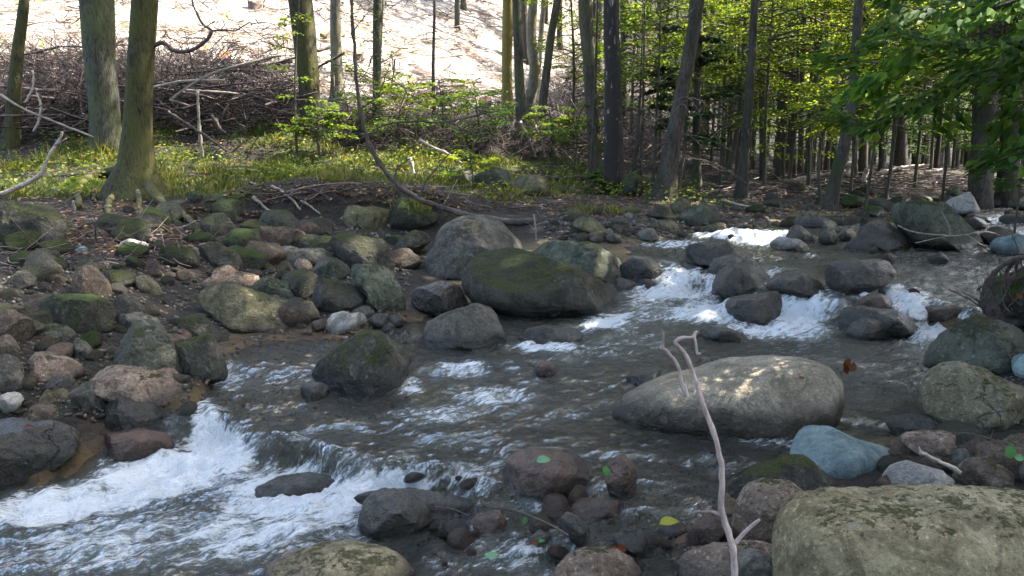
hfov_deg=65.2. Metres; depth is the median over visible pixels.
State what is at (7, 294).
stone
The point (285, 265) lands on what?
stone
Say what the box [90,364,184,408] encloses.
boulder
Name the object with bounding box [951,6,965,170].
conifer
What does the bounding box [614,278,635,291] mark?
boulder
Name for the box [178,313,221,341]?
boulder
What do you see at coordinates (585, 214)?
stone
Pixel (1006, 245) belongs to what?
boulder
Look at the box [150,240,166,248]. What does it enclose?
stone
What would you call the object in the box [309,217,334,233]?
stone
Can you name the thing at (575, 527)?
boulder
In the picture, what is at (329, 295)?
boulder
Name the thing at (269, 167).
ground plants
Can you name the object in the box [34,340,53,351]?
cobble
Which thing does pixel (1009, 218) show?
boulder
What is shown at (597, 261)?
boulder
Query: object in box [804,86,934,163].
young tree
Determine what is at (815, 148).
conifer
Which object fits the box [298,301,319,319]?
boulder
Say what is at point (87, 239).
bank twigs
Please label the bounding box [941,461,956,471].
cobble
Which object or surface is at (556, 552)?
cobble
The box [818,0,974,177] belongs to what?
young tree
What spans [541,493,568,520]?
cobble
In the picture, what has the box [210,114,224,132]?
branch
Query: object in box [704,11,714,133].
conifer
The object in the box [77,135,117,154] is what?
grass tuft
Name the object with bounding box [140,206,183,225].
stone
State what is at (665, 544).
cobble
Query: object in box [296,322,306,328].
cobble
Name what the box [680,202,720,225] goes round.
boulder
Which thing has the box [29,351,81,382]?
boulder
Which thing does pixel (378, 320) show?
boulder
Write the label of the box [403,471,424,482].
cobble
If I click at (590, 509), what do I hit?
boulder
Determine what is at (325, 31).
tree stump
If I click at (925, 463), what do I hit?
stone
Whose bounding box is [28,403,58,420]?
boulder
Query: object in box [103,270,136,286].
boulder
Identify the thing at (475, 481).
cobble
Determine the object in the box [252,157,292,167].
grass tuft
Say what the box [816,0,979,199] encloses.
young tree
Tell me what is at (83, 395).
boulder
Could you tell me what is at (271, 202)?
leaf litter
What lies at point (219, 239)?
stone
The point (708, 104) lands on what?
conifer
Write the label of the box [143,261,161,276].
stone
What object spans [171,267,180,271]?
cobble
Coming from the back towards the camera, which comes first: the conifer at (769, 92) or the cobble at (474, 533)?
the conifer at (769, 92)
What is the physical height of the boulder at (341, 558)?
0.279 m
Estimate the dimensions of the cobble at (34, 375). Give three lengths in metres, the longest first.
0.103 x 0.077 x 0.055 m
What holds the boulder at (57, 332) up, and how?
on the ground at (274, 448)
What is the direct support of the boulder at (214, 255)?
on the ground at (274, 448)
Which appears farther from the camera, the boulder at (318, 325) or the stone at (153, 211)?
the stone at (153, 211)
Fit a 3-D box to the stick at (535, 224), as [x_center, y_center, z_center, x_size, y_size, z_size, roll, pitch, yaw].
[0.258,-0.636,8.519,0.231,0.300,0.027,0,10,0]
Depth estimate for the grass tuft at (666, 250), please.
8.48 m
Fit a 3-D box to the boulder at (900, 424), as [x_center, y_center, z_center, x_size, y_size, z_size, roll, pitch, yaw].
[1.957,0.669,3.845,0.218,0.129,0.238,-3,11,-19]
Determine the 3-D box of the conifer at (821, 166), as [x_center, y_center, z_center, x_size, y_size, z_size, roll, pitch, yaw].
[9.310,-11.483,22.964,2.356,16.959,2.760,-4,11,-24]
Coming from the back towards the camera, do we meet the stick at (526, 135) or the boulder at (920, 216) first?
the stick at (526, 135)
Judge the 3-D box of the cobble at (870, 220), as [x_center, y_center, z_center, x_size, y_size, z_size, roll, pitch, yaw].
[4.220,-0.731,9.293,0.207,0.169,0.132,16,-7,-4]
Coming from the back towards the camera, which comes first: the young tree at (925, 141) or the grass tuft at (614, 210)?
the young tree at (925, 141)
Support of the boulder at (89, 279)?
on the ground at (274, 448)
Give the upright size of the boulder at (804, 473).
0.210 m
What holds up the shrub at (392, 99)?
on the ground at (274, 448)
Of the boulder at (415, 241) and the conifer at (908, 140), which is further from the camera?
the conifer at (908, 140)
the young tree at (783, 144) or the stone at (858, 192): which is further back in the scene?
the young tree at (783, 144)
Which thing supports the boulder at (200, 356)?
on the ground at (274, 448)
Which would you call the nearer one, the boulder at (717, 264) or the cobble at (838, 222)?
the boulder at (717, 264)
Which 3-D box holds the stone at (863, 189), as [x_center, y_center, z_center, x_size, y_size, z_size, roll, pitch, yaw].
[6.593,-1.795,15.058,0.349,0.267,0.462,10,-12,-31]
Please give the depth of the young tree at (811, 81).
18.71 m
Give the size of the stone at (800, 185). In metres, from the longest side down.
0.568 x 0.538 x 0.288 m
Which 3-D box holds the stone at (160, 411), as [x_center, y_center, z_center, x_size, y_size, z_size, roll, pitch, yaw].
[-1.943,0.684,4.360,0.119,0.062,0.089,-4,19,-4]
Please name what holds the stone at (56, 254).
on the ground at (274, 448)
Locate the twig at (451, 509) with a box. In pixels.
[435,505,468,515]
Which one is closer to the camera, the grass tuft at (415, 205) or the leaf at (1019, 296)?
the leaf at (1019, 296)
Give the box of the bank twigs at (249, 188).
[222,177,561,218]
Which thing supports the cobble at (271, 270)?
on the ground at (274, 448)
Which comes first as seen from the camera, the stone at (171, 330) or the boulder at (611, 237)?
the stone at (171, 330)
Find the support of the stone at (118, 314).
on the ground at (274, 448)
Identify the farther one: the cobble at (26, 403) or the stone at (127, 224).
the stone at (127, 224)
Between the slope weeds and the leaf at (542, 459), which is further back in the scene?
the slope weeds
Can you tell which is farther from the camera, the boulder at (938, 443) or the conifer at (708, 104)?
the conifer at (708, 104)
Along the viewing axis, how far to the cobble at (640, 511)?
3.27 m
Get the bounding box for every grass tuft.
[0,156,40,168]
[18,143,64,160]
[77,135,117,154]
[161,167,192,181]
[177,157,233,173]
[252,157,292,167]
[306,164,354,181]
[368,190,435,211]
[392,158,429,168]
[560,199,610,212]
[595,200,641,215]
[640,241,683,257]
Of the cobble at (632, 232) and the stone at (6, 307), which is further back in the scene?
the cobble at (632, 232)
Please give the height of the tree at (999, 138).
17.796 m
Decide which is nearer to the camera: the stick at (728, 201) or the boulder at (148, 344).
the boulder at (148, 344)
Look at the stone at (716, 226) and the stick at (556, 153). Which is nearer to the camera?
the stone at (716, 226)
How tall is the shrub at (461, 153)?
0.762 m
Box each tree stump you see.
[196,44,209,61]
[218,50,230,66]
[248,0,261,10]
[319,27,329,43]
[356,50,362,63]
[408,76,416,93]
[479,97,491,108]
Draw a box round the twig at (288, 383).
[276,374,300,392]
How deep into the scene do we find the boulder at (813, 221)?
9.28 m
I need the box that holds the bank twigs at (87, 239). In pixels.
[0,191,217,268]
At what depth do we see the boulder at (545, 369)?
4.79 m
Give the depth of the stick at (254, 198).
9.52 m
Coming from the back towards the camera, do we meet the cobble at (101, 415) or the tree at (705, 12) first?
the tree at (705, 12)
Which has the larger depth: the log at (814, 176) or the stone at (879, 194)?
the log at (814, 176)
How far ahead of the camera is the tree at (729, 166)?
17.23 m
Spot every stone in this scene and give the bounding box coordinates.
[0,243,6,251]
[0,287,19,300]
[0,305,21,313]
[3,230,42,251]
[3,270,36,289]
[6,250,30,267]
[20,266,52,280]
[20,296,48,314]
[23,249,62,273]
[27,310,53,324]
[34,320,46,333]
[38,239,75,255]
[42,232,59,240]
[42,248,61,257]
[46,274,66,282]
[46,341,73,356]
[53,258,68,269]
[68,227,79,235]
[72,261,99,270]
[75,246,87,253]
[75,366,87,377]
[79,330,102,347]
[84,210,104,217]
[84,228,109,237]
[85,350,104,360]
[93,213,128,230]
[110,218,150,241]
[110,283,126,294]
[112,294,141,313]
[113,325,127,332]
[114,311,123,322]
[115,241,149,257]
[118,239,148,246]
[122,255,144,268]
[134,214,165,226]
[136,233,148,242]
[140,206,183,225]
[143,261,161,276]
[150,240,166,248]
[153,407,166,416]
[155,201,183,221]
[158,245,200,267]
[167,333,186,342]
[168,326,178,332]
[172,373,190,382]
[174,329,191,337]
[182,231,215,243]
[184,221,203,231]
[202,277,225,288]
[215,235,224,242]
[221,228,264,246]
[227,245,268,269]
[239,219,267,228]
[246,240,286,263]
[258,226,305,245]
[259,209,298,226]
[274,260,292,271]
[275,269,288,279]
[278,241,288,245]
[278,305,311,326]
[284,297,305,307]
[292,219,319,233]
[293,234,318,247]
[303,242,331,252]
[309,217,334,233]
[312,228,324,235]
[330,230,355,236]
[384,235,401,244]
[388,197,437,229]
[392,248,421,268]
[566,210,578,215]
[580,212,591,217]
[612,216,626,223]
[612,224,624,231]
[635,217,646,221]
[648,222,657,228]
[671,214,681,220]
[703,222,725,238]
[729,205,742,209]
[745,204,765,213]
[762,199,779,206]
[763,191,780,201]
[766,188,786,196]
[783,181,810,194]
[840,216,860,227]
[848,190,864,196]
[854,186,873,194]
[854,211,870,222]
[868,197,894,211]
[874,192,884,197]
[876,475,891,485]
[877,455,899,472]
[887,429,928,451]
[910,194,926,200]
[915,460,933,467]
[935,420,983,446]
[940,195,952,201]
[957,436,986,453]
[974,439,1023,468]
[981,432,990,440]
[1003,433,1023,447]
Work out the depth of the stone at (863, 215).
10.11 m
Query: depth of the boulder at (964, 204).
10.64 m
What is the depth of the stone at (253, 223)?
8.32 m
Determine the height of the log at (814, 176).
0.362 m
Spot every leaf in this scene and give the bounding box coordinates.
[480,551,499,559]
[522,517,527,524]
[531,455,551,462]
[602,465,609,475]
[611,544,626,551]
[650,516,679,525]
[843,358,856,374]
[1005,440,1016,458]
[1012,293,1022,298]
[1014,454,1023,460]
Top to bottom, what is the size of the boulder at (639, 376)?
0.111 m
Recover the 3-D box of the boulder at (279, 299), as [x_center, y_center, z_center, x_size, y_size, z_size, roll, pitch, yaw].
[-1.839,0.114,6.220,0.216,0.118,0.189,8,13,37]
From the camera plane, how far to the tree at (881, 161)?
23.08 m
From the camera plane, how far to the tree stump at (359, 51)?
19.77 m
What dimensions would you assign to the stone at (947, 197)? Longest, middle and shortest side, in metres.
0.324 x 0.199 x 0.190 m
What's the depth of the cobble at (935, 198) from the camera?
13.63 m
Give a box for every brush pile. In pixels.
[0,4,344,141]
[304,57,585,164]
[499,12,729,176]
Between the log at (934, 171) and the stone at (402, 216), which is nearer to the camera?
the stone at (402, 216)
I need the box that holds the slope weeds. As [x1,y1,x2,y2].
[0,0,538,97]
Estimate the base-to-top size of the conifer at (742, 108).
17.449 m
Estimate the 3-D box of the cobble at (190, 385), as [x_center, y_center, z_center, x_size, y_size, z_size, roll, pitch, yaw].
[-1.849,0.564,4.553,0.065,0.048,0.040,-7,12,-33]
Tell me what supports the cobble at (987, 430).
on the ground at (274, 448)
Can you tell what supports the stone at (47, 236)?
on the ground at (274, 448)
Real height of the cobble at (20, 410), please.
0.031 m
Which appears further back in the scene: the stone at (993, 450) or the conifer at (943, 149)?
the conifer at (943, 149)
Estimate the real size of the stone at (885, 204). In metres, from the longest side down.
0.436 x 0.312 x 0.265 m
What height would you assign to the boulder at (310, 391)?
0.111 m
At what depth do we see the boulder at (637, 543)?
3.05 m
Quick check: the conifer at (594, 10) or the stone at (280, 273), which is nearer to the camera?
the stone at (280, 273)
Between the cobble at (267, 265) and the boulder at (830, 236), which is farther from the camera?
the boulder at (830, 236)
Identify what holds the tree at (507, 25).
on the ground at (274, 448)
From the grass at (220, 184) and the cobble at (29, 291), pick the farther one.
the grass at (220, 184)
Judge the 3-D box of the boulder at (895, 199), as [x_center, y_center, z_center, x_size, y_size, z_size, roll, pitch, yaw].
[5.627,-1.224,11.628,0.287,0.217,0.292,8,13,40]
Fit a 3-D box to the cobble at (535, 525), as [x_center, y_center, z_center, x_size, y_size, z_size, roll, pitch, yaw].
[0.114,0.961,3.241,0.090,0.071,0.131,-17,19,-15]
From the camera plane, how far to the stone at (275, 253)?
7.14 m
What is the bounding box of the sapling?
[312,0,536,225]
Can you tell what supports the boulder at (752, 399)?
on the ground at (274, 448)
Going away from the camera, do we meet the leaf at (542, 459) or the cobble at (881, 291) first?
the leaf at (542, 459)
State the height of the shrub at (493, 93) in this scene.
1.268 m
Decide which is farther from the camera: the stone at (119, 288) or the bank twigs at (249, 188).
the bank twigs at (249, 188)
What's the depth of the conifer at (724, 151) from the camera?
23.77 m
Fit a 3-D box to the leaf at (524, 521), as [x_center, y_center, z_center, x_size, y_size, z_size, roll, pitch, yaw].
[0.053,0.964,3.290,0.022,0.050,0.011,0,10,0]
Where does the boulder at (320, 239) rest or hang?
on the ground at (274, 448)
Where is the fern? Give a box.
[59,175,103,194]
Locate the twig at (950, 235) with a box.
[897,213,1003,247]
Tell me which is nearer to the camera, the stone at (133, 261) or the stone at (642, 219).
the stone at (133, 261)
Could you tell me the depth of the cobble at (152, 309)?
5.60 m
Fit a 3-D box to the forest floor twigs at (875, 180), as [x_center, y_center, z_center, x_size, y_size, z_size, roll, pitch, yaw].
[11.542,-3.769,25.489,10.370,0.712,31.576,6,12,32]
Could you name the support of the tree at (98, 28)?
on the ground at (274, 448)
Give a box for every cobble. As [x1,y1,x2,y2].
[13,407,25,413]
[22,376,36,388]
[22,401,29,405]
[24,289,33,293]
[28,371,38,382]
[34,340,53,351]
[38,282,52,292]
[40,335,53,340]
[61,337,69,341]
[81,406,89,414]
[95,413,105,418]
[97,263,106,269]
[100,326,113,332]
[105,346,117,355]
[112,264,119,269]
[119,261,125,266]
[123,206,137,212]
[143,304,160,315]
[160,275,174,284]
[169,318,180,325]
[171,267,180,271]
[175,269,190,280]
[179,401,197,415]
[181,383,192,390]
[218,330,229,340]
[248,269,261,276]
[263,263,275,269]
[264,267,275,273]
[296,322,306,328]
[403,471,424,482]
[428,521,438,532]
[436,519,468,539]
[447,527,474,551]
[455,475,462,480]
[459,478,476,489]
[466,548,476,556]
[471,477,480,485]
[471,530,477,536]
[529,514,551,533]
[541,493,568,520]
[547,544,567,559]
[550,219,559,224]
[559,236,567,239]
[564,216,575,221]
[567,484,587,505]
[575,232,588,240]
[577,235,586,241]
[593,210,601,214]
[624,229,635,234]
[637,507,644,513]
[649,536,659,546]
[658,539,671,549]
[677,231,687,237]
[686,530,700,545]
[688,220,695,226]
[693,227,700,231]
[751,212,762,218]
[780,219,792,228]
[802,202,817,209]
[830,218,841,225]
[866,218,880,223]
[868,246,877,253]
[878,288,885,294]
[880,253,896,263]
[888,450,902,457]
[908,288,920,295]
[924,454,941,464]
[927,252,948,267]
[930,196,939,201]
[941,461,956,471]
[952,472,961,481]
[967,214,984,220]
[983,427,997,432]
[1003,484,1019,489]
[1004,211,1018,213]
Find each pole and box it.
[0,94,93,137]
[153,79,223,87]
[167,111,227,151]
[185,89,237,94]
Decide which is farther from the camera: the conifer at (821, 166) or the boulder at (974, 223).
the conifer at (821, 166)
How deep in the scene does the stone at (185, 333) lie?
5.33 m
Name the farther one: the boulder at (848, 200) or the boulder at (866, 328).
the boulder at (848, 200)
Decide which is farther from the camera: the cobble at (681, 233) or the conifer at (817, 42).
the conifer at (817, 42)
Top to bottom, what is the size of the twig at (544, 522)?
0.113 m
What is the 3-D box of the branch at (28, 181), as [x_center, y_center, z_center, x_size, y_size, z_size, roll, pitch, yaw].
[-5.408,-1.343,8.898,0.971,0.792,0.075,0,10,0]
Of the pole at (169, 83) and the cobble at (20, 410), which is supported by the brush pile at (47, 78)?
the pole at (169, 83)
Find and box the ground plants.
[0,101,748,208]
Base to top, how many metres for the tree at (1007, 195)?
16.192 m
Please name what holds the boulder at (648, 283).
in the stream water
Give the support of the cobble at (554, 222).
on the ground at (274, 448)
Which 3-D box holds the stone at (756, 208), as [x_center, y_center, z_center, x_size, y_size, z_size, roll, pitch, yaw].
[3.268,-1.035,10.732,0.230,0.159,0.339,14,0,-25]
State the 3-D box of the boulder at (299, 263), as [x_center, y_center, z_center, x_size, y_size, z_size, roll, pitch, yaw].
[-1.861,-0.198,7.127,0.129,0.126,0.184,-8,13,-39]
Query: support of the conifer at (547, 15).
on the ground at (274, 448)
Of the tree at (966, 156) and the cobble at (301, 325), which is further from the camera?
the tree at (966, 156)
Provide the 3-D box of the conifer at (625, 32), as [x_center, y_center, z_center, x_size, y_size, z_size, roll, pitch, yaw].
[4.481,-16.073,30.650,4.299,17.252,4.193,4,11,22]
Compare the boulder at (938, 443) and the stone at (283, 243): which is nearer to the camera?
the boulder at (938, 443)
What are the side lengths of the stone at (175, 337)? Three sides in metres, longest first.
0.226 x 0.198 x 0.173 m
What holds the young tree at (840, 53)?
on the ground at (274, 448)
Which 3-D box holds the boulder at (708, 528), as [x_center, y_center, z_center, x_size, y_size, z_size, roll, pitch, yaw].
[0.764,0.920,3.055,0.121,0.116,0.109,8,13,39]
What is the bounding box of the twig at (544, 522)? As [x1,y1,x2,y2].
[490,506,568,535]
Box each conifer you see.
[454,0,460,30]
[460,0,466,10]
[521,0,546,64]
[545,0,548,25]
[557,0,562,49]
[593,0,595,42]
[594,0,602,81]
[620,0,639,129]
[625,0,628,90]
[671,1,679,74]
[700,78,704,155]
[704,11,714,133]
[705,1,714,153]
[719,0,744,168]
[722,0,733,167]
[729,11,736,153]
[735,0,750,160]
[751,11,775,169]
[765,8,775,150]
[766,27,776,154]
[773,1,785,167]
[775,1,790,162]
[783,14,809,173]
[804,73,809,158]
[806,0,827,173]
[813,17,830,171]
[817,7,831,169]
[823,0,842,172]
[868,54,877,164]
[873,10,887,164]
[885,81,893,161]
[907,21,927,158]
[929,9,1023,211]
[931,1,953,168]
[942,6,958,165]
[946,7,1008,120]
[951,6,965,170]
[954,32,970,168]
[959,85,971,164]
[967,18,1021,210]
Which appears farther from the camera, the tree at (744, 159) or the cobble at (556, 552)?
the tree at (744, 159)
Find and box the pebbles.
[0,194,1023,575]
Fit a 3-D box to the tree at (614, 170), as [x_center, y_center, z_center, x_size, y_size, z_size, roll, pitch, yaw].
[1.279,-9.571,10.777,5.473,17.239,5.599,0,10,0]
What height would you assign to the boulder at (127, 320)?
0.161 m
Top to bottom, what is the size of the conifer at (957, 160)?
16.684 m
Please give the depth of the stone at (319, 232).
8.46 m
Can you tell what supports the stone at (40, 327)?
on the ground at (274, 448)
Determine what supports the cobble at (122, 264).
on the ground at (274, 448)
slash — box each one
[0,0,540,96]
[0,0,547,99]
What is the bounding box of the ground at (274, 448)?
[0,0,1023,575]
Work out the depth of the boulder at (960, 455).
3.33 m
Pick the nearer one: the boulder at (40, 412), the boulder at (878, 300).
the boulder at (40, 412)
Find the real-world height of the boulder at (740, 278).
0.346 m
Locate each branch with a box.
[0,131,66,197]
[169,54,281,101]
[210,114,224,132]
[419,138,462,163]
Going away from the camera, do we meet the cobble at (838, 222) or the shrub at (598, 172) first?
the cobble at (838, 222)
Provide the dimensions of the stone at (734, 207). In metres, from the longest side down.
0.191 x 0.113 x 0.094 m
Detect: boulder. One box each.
[0,201,67,241]
[0,309,35,340]
[0,334,19,358]
[0,354,23,391]
[0,392,23,411]
[0,417,80,490]
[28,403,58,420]
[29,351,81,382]
[37,322,75,341]
[38,293,115,332]
[39,388,68,403]
[42,376,77,391]
[68,380,106,408]
[70,265,112,296]
[73,338,92,359]
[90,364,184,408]
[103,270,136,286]
[104,395,164,430]
[105,427,174,465]
[113,319,183,373]
[118,312,160,327]
[135,275,161,294]
[174,333,227,384]
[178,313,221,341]
[186,191,202,202]
[192,246,199,257]
[197,281,289,333]
[199,213,235,236]
[199,241,242,269]
[211,198,240,219]
[211,264,259,286]
[249,276,294,299]
[254,472,341,497]
[261,540,415,575]
[270,294,288,304]
[281,268,318,299]
[282,246,334,266]
[294,258,312,270]
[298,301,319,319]
[300,381,328,401]
[309,236,330,243]
[311,257,350,278]
[311,319,326,331]
[312,278,366,312]
[312,329,411,404]
[324,311,365,334]
[330,232,394,271]
[343,205,391,228]
[351,263,405,311]
[351,305,375,318]
[354,488,487,519]
[358,487,432,542]
[368,313,388,328]
[380,322,395,333]
[389,313,403,328]
[395,230,430,253]
[410,281,468,317]
[421,303,506,356]
[425,214,522,279]
[450,166,471,180]
[461,247,619,320]
[469,510,506,537]
[474,167,511,186]
[502,447,595,510]
[510,174,547,195]
[520,325,583,345]
[528,529,552,550]
[533,240,622,282]
[535,361,558,377]
[551,546,641,575]
[557,511,590,547]
[570,497,627,522]
[573,217,606,234]
[588,232,605,242]
[604,453,637,500]
[606,232,621,242]
[610,355,844,448]
[610,529,657,559]
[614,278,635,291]
[619,256,663,281]
[622,171,643,196]
[626,367,661,386]
[636,228,658,241]
[638,278,657,289]
[648,205,673,219]
[656,219,680,232]
[658,519,687,539]
[669,197,690,213]
[677,540,771,575]
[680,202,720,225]
[685,239,750,269]
[693,513,729,543]
[700,325,748,343]
[707,254,742,276]
[711,260,770,298]
[725,291,781,326]
[728,454,837,499]
[732,478,802,542]
[737,547,772,575]
[765,270,825,299]
[770,236,810,252]
[771,482,1023,575]
[786,225,815,243]
[790,425,890,478]
[793,213,837,228]
[818,229,837,245]
[824,259,896,297]
[837,305,918,340]
[839,194,862,207]
[839,228,855,242]
[843,219,906,253]
[845,316,884,340]
[853,293,892,308]
[862,205,884,217]
[870,236,902,253]
[882,460,954,484]
[885,412,940,435]
[890,196,905,202]
[891,199,982,256]
[900,430,956,455]
[917,361,1023,430]
[921,195,931,200]
[922,303,970,322]
[923,315,1023,374]
[945,186,961,196]
[945,192,979,217]
[951,448,972,462]
[957,454,1014,486]
[967,217,987,229]
[980,226,1013,244]
[990,234,1023,256]
[993,195,1001,207]
[998,213,1023,225]
[1008,198,1023,210]
[1011,354,1023,377]
[1018,463,1023,482]
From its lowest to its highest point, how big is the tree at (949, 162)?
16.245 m
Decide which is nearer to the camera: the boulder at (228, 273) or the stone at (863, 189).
the boulder at (228, 273)
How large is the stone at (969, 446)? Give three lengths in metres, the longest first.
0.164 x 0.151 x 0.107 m
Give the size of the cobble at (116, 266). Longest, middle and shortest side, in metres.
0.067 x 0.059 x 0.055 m
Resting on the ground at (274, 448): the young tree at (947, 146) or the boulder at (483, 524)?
the young tree at (947, 146)
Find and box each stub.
[843,165,850,174]
[861,168,869,183]
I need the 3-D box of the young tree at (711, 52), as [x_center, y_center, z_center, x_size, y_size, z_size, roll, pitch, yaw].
[3.139,-3.096,14.166,1.866,2.974,1.829,3,10,14]
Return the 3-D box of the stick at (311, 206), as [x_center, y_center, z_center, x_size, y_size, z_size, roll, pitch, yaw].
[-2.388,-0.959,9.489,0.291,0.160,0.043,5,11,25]
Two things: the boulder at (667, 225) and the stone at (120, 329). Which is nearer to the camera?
the stone at (120, 329)
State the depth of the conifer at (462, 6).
30.14 m
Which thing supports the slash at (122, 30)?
on the ground at (274, 448)
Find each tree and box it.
[0,0,29,148]
[73,0,250,231]
[79,0,121,153]
[288,0,321,129]
[329,0,344,103]
[372,0,382,119]
[381,0,383,112]
[431,0,435,118]
[501,0,514,120]
[512,0,527,139]
[521,0,632,137]
[525,0,540,113]
[533,0,560,136]
[536,0,546,100]
[547,0,690,131]
[578,0,602,174]
[588,0,598,183]
[597,0,693,176]
[597,0,736,167]
[598,1,668,175]
[602,0,625,195]
[603,0,726,187]
[604,0,794,200]
[629,1,789,150]
[639,23,743,186]
[653,12,776,169]
[660,0,790,185]
[665,0,813,179]
[668,0,849,172]
[678,1,690,189]
[690,0,707,167]
[691,15,702,189]
[695,0,810,198]
[702,0,851,190]
[707,0,883,179]
[718,4,873,135]
[720,75,869,153]
[723,0,748,180]
[735,82,839,177]
[745,0,889,187]
[747,0,894,175]
[758,2,767,180]
[764,0,927,138]
[773,0,952,190]
[774,0,784,178]
[779,0,1023,183]
[786,48,903,203]
[789,5,796,177]
[790,42,960,208]
[796,9,805,177]
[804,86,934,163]
[806,1,824,184]
[806,5,962,82]
[815,0,888,211]
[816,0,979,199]
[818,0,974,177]
[830,17,839,169]
[836,3,974,174]
[846,0,970,186]
[849,97,998,169]
[852,13,857,176]
[858,1,868,174]
[859,2,1019,201]
[872,0,957,173]
[877,0,884,171]
[899,12,1023,116]
[908,90,999,156]
[911,6,920,168]
[921,7,960,163]
[933,26,942,167]
[944,22,950,167]
[963,5,970,167]
[971,3,978,132]
[999,25,1021,192]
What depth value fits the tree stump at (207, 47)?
17.09 m
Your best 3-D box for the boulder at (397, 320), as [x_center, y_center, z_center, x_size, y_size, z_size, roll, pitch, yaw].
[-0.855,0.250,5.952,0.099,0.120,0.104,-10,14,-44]
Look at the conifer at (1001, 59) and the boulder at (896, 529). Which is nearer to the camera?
the boulder at (896, 529)
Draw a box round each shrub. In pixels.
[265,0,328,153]
[274,102,358,157]
[333,64,411,135]
[349,82,443,149]
[408,78,479,127]
[436,89,518,147]
[438,149,500,188]
[516,105,583,153]
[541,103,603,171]
[583,168,622,194]
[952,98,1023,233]
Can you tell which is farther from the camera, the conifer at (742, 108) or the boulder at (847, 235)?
the conifer at (742, 108)
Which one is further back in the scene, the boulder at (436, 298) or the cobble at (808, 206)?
the cobble at (808, 206)
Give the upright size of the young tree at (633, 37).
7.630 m
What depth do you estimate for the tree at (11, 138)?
13.45 m
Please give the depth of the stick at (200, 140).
12.04 m
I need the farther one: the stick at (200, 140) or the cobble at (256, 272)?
the stick at (200, 140)
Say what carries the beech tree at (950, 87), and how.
on the ground at (274, 448)
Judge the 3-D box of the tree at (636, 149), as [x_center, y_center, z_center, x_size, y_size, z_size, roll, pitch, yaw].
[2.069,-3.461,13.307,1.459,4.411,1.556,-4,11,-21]
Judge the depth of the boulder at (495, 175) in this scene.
11.70 m
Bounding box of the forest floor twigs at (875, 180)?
[688,160,1023,198]
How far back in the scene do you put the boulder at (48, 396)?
4.32 m
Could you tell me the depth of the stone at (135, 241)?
6.57 m
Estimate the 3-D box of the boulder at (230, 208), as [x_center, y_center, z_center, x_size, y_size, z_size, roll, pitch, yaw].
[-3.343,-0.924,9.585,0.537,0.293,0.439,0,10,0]
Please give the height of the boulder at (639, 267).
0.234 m
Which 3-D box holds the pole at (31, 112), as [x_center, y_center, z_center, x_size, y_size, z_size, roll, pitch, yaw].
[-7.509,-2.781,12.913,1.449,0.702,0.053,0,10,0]
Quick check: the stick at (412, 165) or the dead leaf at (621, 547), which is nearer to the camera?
the dead leaf at (621, 547)
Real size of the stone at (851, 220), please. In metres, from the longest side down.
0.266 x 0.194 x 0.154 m
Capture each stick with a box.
[24,70,33,102]
[32,88,41,131]
[72,200,75,212]
[196,91,203,158]
[252,196,269,209]
[271,185,288,196]
[288,196,300,210]
[300,200,319,213]
[407,157,414,173]
[518,120,536,156]
[525,214,546,241]
[533,124,546,156]
[546,137,560,159]
[659,329,760,575]
[721,199,749,206]
[919,446,961,474]
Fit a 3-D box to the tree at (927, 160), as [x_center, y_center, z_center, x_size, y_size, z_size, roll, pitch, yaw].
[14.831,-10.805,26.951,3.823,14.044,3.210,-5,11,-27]
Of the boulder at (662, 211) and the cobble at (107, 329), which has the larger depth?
the boulder at (662, 211)
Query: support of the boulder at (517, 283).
on the ground at (274, 448)
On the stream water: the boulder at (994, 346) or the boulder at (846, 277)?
the boulder at (846, 277)
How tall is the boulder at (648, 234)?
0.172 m
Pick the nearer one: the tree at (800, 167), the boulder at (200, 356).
the boulder at (200, 356)
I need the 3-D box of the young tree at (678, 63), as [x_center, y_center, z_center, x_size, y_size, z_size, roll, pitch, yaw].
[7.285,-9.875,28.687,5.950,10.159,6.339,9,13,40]
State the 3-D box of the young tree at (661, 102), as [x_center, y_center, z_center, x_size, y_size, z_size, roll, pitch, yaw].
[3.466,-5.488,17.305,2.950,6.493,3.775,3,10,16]
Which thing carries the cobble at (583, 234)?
on the ground at (274, 448)
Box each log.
[547,174,598,180]
[750,170,850,183]
[877,163,929,174]
[924,168,942,174]
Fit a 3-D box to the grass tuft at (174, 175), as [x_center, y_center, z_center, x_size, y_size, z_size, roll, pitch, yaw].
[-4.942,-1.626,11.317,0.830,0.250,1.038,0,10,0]
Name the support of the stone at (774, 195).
on the ground at (274, 448)
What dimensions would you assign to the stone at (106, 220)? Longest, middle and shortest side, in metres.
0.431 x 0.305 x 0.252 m
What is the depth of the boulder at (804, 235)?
8.62 m
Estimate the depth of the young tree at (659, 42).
13.50 m
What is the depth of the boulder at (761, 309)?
6.02 m
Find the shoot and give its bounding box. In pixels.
[952,430,1004,448]
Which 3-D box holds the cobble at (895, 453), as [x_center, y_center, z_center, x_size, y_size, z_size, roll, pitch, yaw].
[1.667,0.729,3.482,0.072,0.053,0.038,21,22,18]
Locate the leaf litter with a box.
[0,123,994,254]
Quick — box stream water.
[0,207,1023,575]
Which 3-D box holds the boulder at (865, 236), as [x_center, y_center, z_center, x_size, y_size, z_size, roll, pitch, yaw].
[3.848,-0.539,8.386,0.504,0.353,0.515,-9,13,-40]
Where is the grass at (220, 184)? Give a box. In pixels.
[0,119,616,204]
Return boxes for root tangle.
[949,222,1023,331]
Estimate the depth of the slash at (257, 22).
20.40 m

